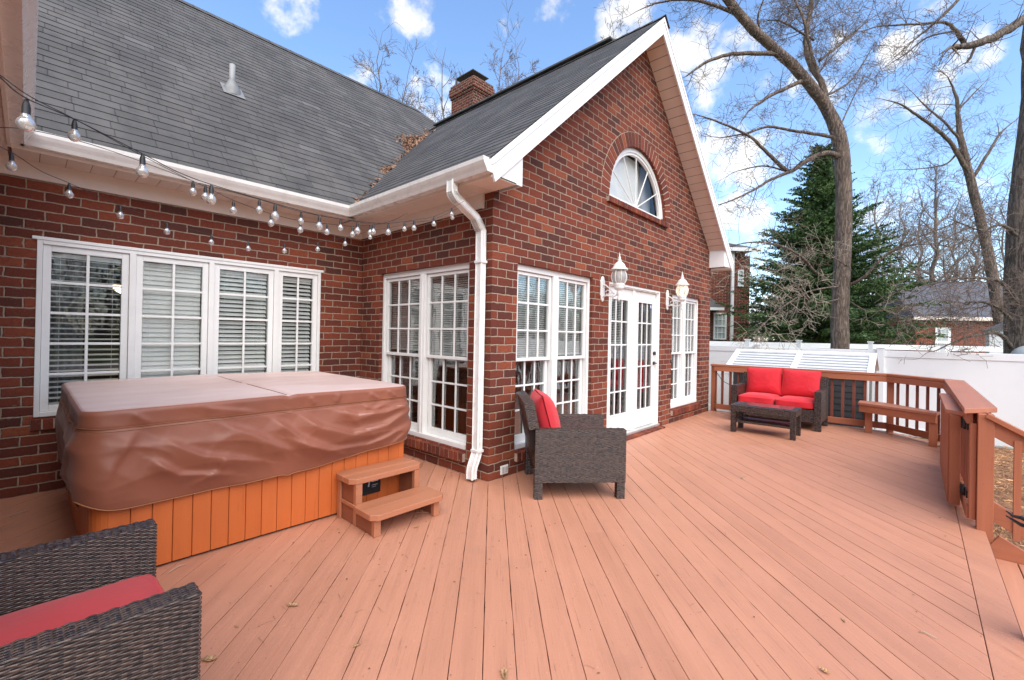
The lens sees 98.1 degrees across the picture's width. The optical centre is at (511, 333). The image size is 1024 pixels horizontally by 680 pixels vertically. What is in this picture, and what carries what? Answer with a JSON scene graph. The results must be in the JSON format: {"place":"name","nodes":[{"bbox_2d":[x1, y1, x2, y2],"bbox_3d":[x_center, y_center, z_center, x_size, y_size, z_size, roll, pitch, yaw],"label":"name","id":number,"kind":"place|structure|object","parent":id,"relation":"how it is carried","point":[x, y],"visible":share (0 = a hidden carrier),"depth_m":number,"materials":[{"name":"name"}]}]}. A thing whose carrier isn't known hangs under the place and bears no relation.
{"place":"outdoors","nodes":[
{"label":"outdoors","id":0,"kind":"place"},
{"bbox_2d":[184,0,1023,340],"label":"sky","id":1,"kind":"structure","parent":0,"point":[328,33],"materials":[{"name":"blue"}]},
{"bbox_2d":[982,323,1002,353],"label":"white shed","id":2,"kind":"structure","parent":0,"point":[997,339],"depth_m":15.79,"materials":[{"name":"white"}]},
{"label":"ground","id":3,"kind":"structure","parent":0,"visible":0},
{"bbox_2d":[0,0,733,498],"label":"brick house","id":4,"kind":"structure","parent":3,"relation":"on","point":[566,184],"depth_m":5.17,"materials":[{"name":"red brick"}]},
{"bbox_2d":[30,235,323,430],"bbox_3d":[-3.320,0.017,4.780,0.134,1.683,2.530,1,0,42],"label":"window","id":5,"kind":"structure","parent":4,"relation":"in","point":[159,333],"depth_m":4.59,"materials":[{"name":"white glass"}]},
{"bbox_2d":[0,75,407,234],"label":"string lights","id":6,"kind":"object","parent":4,"relation":"hanging from","point":[74,126],"visible":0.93,"depth_m":2.09},
{"bbox_2d":[1,147,423,252],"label":"string lights","id":7,"kind":"object","parent":4,"relation":"hanging from","point":[12,162],"visible":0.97,"depth_m":2.65},
{"bbox_2d":[0,127,455,236],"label":"string lights","id":8,"kind":"object","parent":4,"relation":"attached to","point":[233,205],"visible":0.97,"depth_m":2.67},
{"bbox_2d":[0,77,463,234],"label":"string lights","id":9,"kind":"object","parent":4,"relation":"hanging from","point":[26,111],"visible":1,"depth_m":1.50},
{"bbox_2d":[354,128,435,202],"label":"leaf litter","id":10,"kind":"object","parent":4,"relation":"on","point":[411,142],"visible":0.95,"depth_m":8.49,"materials":[{"name":"brown plant"}]},
{"bbox_2d":[382,262,468,462],"bbox_3d":[-1.051,0.281,5.221,1.715,2.085,0.217,1,0,42],"label":"window","id":11,"kind":"structure","parent":4,"relation":"in","point":[425,331],"depth_m":5.16,"materials":[{"name":"white glass"}]},
{"bbox_2d":[514,264,589,462],"bbox_3d":[0.487,0.310,5.227,0.217,2.085,1.460,1,0,42],"label":"window","id":12,"kind":"structure","parent":4,"relation":"in","point":[552,329],"depth_m":5.20,"materials":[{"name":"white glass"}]},
{"bbox_2d":[600,253,627,301],"bbox_3d":[1.327,-0.734,5.762,0.366,0.640,0.224,1,0,42],"label":"wall lantern","id":13,"kind":"object","parent":4,"relation":"attached to","point":[619,265],"depth_m":5.71,"materials":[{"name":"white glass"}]},
{"bbox_2d":[607,281,664,440],"bbox_3d":[1.830,0.408,6.647,0.282,2.218,1.672,1,0,42],"label":"french door","id":14,"kind":"structure","parent":4,"relation":"in","point":[634,320],"depth_m":6.66,"materials":[{"name":"wood"}]},
{"bbox_2d":[601,132,670,227],"bbox_3d":[1.851,-2.359,6.727,0.293,1.206,2.222,1,0,42],"label":"window","id":15,"kind":"structure","parent":4,"relation":"in","point":[626,185],"depth_m":6.73,"materials":[{"name":"white glass"}]},
{"bbox_2d":[666,271,688,309],"bbox_3d":[2.717,-0.702,7.282,0.366,0.640,0.224,1,0,42],"label":"wall lantern","id":16,"kind":"object","parent":4,"relation":"attached to","point":[682,281],"depth_m":7.23,"materials":[{"name":"white glass"}]},
{"bbox_2d":[670,294,700,415],"bbox_3d":[3.117,0.371,8.100,0.217,2.085,1.320,1,0,42],"label":"window","id":17,"kind":"structure","parent":4,"relation":"in","point":[685,321],"depth_m":8.08,"materials":[{"name":"white glass"}]},
{"bbox_2d":[349,21,417,106],"bbox_3d":[-6.504,-7.572,24.346,5.399,19.240,4.878,1,0,-4],"label":"bare tree","id":18,"kind":"object","parent":3,"relation":"on","point":[378,71],"visible":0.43,"depth_m":23.75,"materials":[{"name":"brown plant"}]},
{"bbox_2d":[387,40,445,120],"bbox_3d":[-5.433,-7.495,26.038,4.807,19.093,4.358,1,0,42],"label":"bare tree","id":19,"kind":"object","parent":3,"relation":"on","point":[412,81],"visible":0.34,"depth_m":25.76,"materials":[{"name":"brown plant"}]},
{"bbox_2d":[407,46,464,121],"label":"bare tree","id":20,"kind":"object","parent":3,"relation":"on","point":[440,98],"visible":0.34,"depth_m":24.80,"materials":[{"name":"brown plant"}]},
{"bbox_2d":[484,3,523,90],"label":"bare tree","id":21,"kind":"object","parent":3,"relation":"on","point":[511,57],"visible":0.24,"depth_m":26.06,"materials":[{"name":"brown plant"}]},
{"bbox_2d":[0,410,1023,679],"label":"deck","id":22,"kind":"structure","parent":3,"relation":"on","point":[804,542],"depth_m":2.68,"materials":[{"name":"paint"}]},
{"bbox_2d":[0,518,201,679],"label":"wicker armchair","id":23,"kind":"object","parent":22,"relation":"on","point":[100,605],"visible":1,"depth_m":1.40,"materials":[{"name":"grey wicker"}]},
{"bbox_2d":[201,655,217,660],"bbox_3d":[-1.327,1.423,1.946,0.052,0.011,0.054,1,0,42],"label":"dry leaf","id":24,"kind":"object","parent":22,"relation":"on","point":[208,658],"visible":0.98,"depth_m":1.95,"materials":[{"name":"brown plant"}]},
{"bbox_2d":[55,371,410,566],"bbox_3d":[-2.327,0.919,3.827,2.107,1.000,2.256,1,0,42],"label":"hot tub","id":25,"kind":"object","parent":22,"relation":"on","point":[191,465],"visible":0.97,"depth_m":2.99,"materials":[{"name":"brown leather"}]},
{"bbox_2d":[286,601,298,605],"bbox_3d":[-1.156,1.428,2.341,0.060,0.011,0.048,1,0,42],"label":"dry leaf","id":26,"kind":"object","parent":22,"relation":"on","point":[292,604],"visible":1,"depth_m":2.35,"materials":[{"name":"beige plant"}]},
{"bbox_2d":[337,458,442,537],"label":"spa steps","id":27,"kind":"structure","parent":22,"relation":"on","point":[370,515],"depth_m":3.43,"materials":[{"name":"brown wood"}]},
{"bbox_2d":[500,667,508,678],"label":"dry leaf","id":28,"kind":"object","parent":22,"relation":"on","point":[504,672],"visible":1,"depth_m":1.89,"materials":[{"name":"beige plant"}]},
{"bbox_2d":[516,388,626,499],"bbox_3d":[0.530,1.022,4.339,0.933,0.907,0.808,1,0,-5],"label":"wicker armchair","id":29,"kind":"object","parent":22,"relation":"on","point":[574,448],"visible":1,"depth_m":3.96,"materials":[{"name":"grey wicker"}]},
{"bbox_2d":[218,432,939,672],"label":"deck litter","id":30,"kind":"object","parent":22,"relation":"on","point":[486,563],"visible":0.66,"depth_m":2.75,"materials":[{"name":"brown plant"}]},
{"bbox_2d":[730,401,801,440],"bbox_3d":[3.931,1.333,6.894,0.888,0.434,0.518,1,0,41],"label":"wicker coffee table","id":31,"kind":"object","parent":22,"relation":"on","point":[793,425],"visible":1,"depth_m":6.78,"materials":[{"name":"brown wicker"}]},
{"bbox_2d":[731,367,828,431],"bbox_3d":[4.688,1.092,7.798,1.338,0.950,0.806,1,0,42],"label":"wicker loveseat","id":32,"kind":"object","parent":22,"relation":"on","point":[806,391],"visible":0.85,"depth_m":7.70,"materials":[{"name":"red fabric"}]},
{"bbox_2d":[818,666,830,673],"bbox_3d":[1.367,1.474,1.945,0.049,0.012,0.030,1,0,42],"label":"dry leaf","id":33,"kind":"object","parent":22,"relation":"on","point":[824,670],"visible":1,"depth_m":1.95,"materials":[{"name":"beige plant"}]},
{"bbox_2d":[711,364,996,543],"bbox_3d":[4.990,1.345,6.151,2.464,1.445,5.687,1,0,5],"label":"deck railing","id":34,"kind":"object","parent":22,"relation":"on","point":[977,452],"visible":0.66,"depth_m":4.60,"materials":[{"name":"paint"}]},
{"bbox_2d":[939,393,968,505],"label":"deck gate","id":35,"kind":"structure","parent":34,"relation":"attached to","point":[952,422],"depth_m":3.88,"materials":[{"name":"paint"}]},
{"bbox_2d":[985,412,1023,564],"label":"stair railing","id":36,"kind":"object","parent":34,"relation":"attached to","point":[1001,546],"visible":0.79,"depth_m":3.35,"materials":[{"name":"paint"}]},
{"bbox_2d":[858,400,939,446],"bbox_3d":[5.872,1.344,6.763,0.417,0.482,1.177,1,0,-18],"label":"corner bench","id":37,"kind":"object","parent":22,"relation":"on","point":[871,408],"visible":1,"depth_m":6.56,"materials":[{"name":"paint"}]},
{"bbox_2d":[996,559,1023,635],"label":"deck stairs","id":38,"kind":"structure","parent":22,"relation":"attached to","point":[1012,573],"depth_m":3.02,"materials":[{"name":"paint"}]},
{"bbox_2d":[495,16,538,91],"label":"bare tree","id":39,"kind":"object","parent":3,"relation":"on","point":[535,62],"visible":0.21,"depth_m":29.78,"materials":[{"name":"brown plant"}]},
{"bbox_2d":[593,0,628,39],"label":"bare tree","id":40,"kind":"object","parent":3,"relation":"on","point":[620,24],"visible":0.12,"depth_m":39.75,"materials":[{"name":"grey plant"}]},
{"bbox_2d":[710,243,761,341],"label":"neighbour house","id":41,"kind":"structure","parent":3,"relation":"on","point":[719,330],"depth_m":24.01,"materials":[{"name":"brick"}]},
{"bbox_2d":[713,313,726,339],"bbox_3d":[11.215,-0.395,23.975,0.691,1.438,0.080,1,0,0],"label":"window","id":42,"kind":"structure","parent":41,"relation":"in","point":[719,322],"depth_m":23.99,"materials":[{"name":"white glass"}]},
{"bbox_2d":[737,270,743,286],"bbox_3d":[12.344,-2.987,23.984,0.304,0.913,0.080,1,0,0],"label":"window","id":43,"kind":"structure","parent":41,"relation":"in","point":[740,271],"depth_m":23.94,"materials":[{"name":"white glass"}]},
{"bbox_2d":[726,349,879,428],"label":"shed","id":44,"kind":"structure","parent":3,"relation":"on","point":[847,361],"depth_m":8.45,"materials":[{"name":"grey plastic"}]},
{"bbox_2d":[611,0,1023,374],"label":"oak tree","id":45,"kind":"object","parent":3,"relation":"on","point":[840,154],"visible":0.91,"depth_m":12.10,"materials":[{"name":"brown plant"}]},
{"bbox_2d":[716,143,954,348],"bbox_3d":[13.427,-2.959,19.400,8.470,10.677,8.100,1,0,42],"label":"evergreen tree","id":46,"kind":"object","parent":3,"relation":"on","point":[819,190],"visible":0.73,"depth_m":18.52,"materials":[{"name":"green plant"}]},
{"bbox_2d":[749,263,936,348],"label":"distant wood","id":47,"kind":"object","parent":3,"relation":"on","point":[763,337],"depth_m":68.58,"materials":[{"name":"brown plant"}]},
{"bbox_2d":[709,339,1002,351],"bbox_3d":[11.692,1.266,14.832,13.305,2.020,0.348,1,0,6],"label":"rail fence","id":48,"kind":"object","parent":3,"relation":"on","point":[870,345],"visible":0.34,"depth_m":14.80,"materials":[{"name":"white plastic"}]},
{"bbox_2d":[708,343,1023,448],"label":"vinyl fence","id":49,"kind":"object","parent":3,"relation":"on","point":[998,383],"visible":0.2,"depth_m":8.96,"materials":[{"name":"white plastic"}]},
{"bbox_2d":[824,0,1023,368],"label":"oak tree","id":50,"kind":"object","parent":3,"relation":"on","point":[1010,307],"visible":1,"depth_m":9.36,"materials":[{"name":"brown plant"}]},
{"bbox_2d":[867,281,1002,352],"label":"brick outbuilding","id":51,"kind":"structure","parent":3,"relation":"on","point":[948,339],"depth_m":31.05,"materials":[{"name":"brick"}]},
{"bbox_2d":[935,328,950,351],"bbox_3d":[29.836,0.569,30.776,0.957,1.950,0.082,1,0,7],"label":"window","id":52,"kind":"structure","parent":51,"relation":"in","point":[940,340],"depth_m":30.74,"materials":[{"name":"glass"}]},
{"bbox_2d":[856,37,1019,325],"bbox_3d":[16.489,-4.611,16.985,9.192,13.409,3.322,1,0,-18],"label":"bare tree","id":53,"kind":"object","parent":3,"relation":"on","point":[962,154],"visible":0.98,"depth_m":16.91,"materials":[{"name":"brown plant"}]},
{"bbox_2d":[902,433,1023,549],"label":"garden bed","id":54,"kind":"object","parent":3,"relation":"on","point":[1009,504],"visible":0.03,"depth_m":5.98,"materials":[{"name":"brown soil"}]},
{"bbox_2d":[1006,510,1023,527],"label":"latch post","id":55,"kind":"object","parent":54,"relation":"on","point":[1020,524],"visible":1,"depth_m":2.27,"materials":[{"name":"metal"}]},
{"bbox_2d":[1010,346,1023,353],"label":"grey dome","id":56,"kind":"structure","parent":3,"relation":"on","point":[1019,350],"depth_m":9.91,"materials":[{"name":"grey"}]},
{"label":"lawn bank","id":57,"kind":"structure","parent":0,"visible":0},
{"bbox_2d":[854,189,915,298],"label":"bare tree","id":58,"kind":"object","parent":57,"relation":"on","point":[880,227],"visible":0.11,"depth_m":43.69,"materials":[{"name":"brown plant"}]},
{"bbox_2d":[865,199,938,293],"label":"bare tree","id":59,"kind":"object","parent":57,"relation":"on","point":[895,238],"visible":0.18,"depth_m":49.71,"materials":[{"name":"brown plant"}]},
{"bbox_2d":[852,160,972,349],"bbox_3d":[27.028,-5.060,33.841,9.091,15.573,12.222,1,0,-2],"label":"bare tree","id":60,"kind":"object","parent":57,"relation":"on","point":[888,209],"visible":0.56,"depth_m":32.50,"materials":[{"name":"brown plant"}]},
{"bbox_2d":[860,175,977,279],"bbox_3d":[34.320,-5.624,40.281,10.732,16.976,9.228,1,0,-16],"label":"bare tree","id":61,"kind":"object","parent":57,"relation":"on","point":[911,249],"visible":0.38,"depth_m":39.87,"materials":[{"name":"brown plant"}]},
{"bbox_2d":[860,139,997,280],"bbox_3d":[31.898,-6.024,35.334,10.500,17.650,12.552,1,0,-19],"label":"bare tree","id":62,"kind":"object","parent":57,"relation":"on","point":[936,204],"visible":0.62,"depth_m":33.81,"materials":[{"name":"brown plant"}]},
{"bbox_2d":[872,173,1004,281],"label":"bare tree","id":63,"kind":"object","parent":57,"relation":"on","point":[919,258],"visible":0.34,"depth_m":45.73,"materials":[{"name":"brown plant"}]},
{"bbox_2d":[905,198,978,280],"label":"bare tree","id":64,"kind":"object","parent":57,"relation":"on","point":[941,243],"visible":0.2,"depth_m":52.01,"materials":[{"name":"brown plant"}]},
{"bbox_2d":[912,167,1005,281],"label":"bare tree","id":65,"kind":"object","parent":57,"relation":"on","point":[955,235],"visible":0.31,"depth_m":41.88,"materials":[{"name":"brown plant"}]},
{"bbox_2d":[911,182,1007,281],"bbox_3d":[39.591,-4.878,37.590,11.529,15.668,8.723,1,0,-7],"label":"bare tree","id":66,"kind":"object","parent":57,"relation":"on","point":[999,261],"visible":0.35,"depth_m":37.66,"materials":[{"name":"brown plant"}]},
{"bbox_2d":[940,186,1006,281],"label":"bare tree","id":67,"kind":"object","parent":57,"relation":"on","point":[989,231],"visible":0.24,"depth_m":45.06,"materials":[{"name":"brown plant"}]},
{"bbox_2d":[950,165,1010,280],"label":"bare tree","id":68,"kind":"object","parent":57,"relation":"on","point":[1002,258],"visible":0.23,"depth_m":49.87,"materials":[{"name":"brown plant"}]}
]}

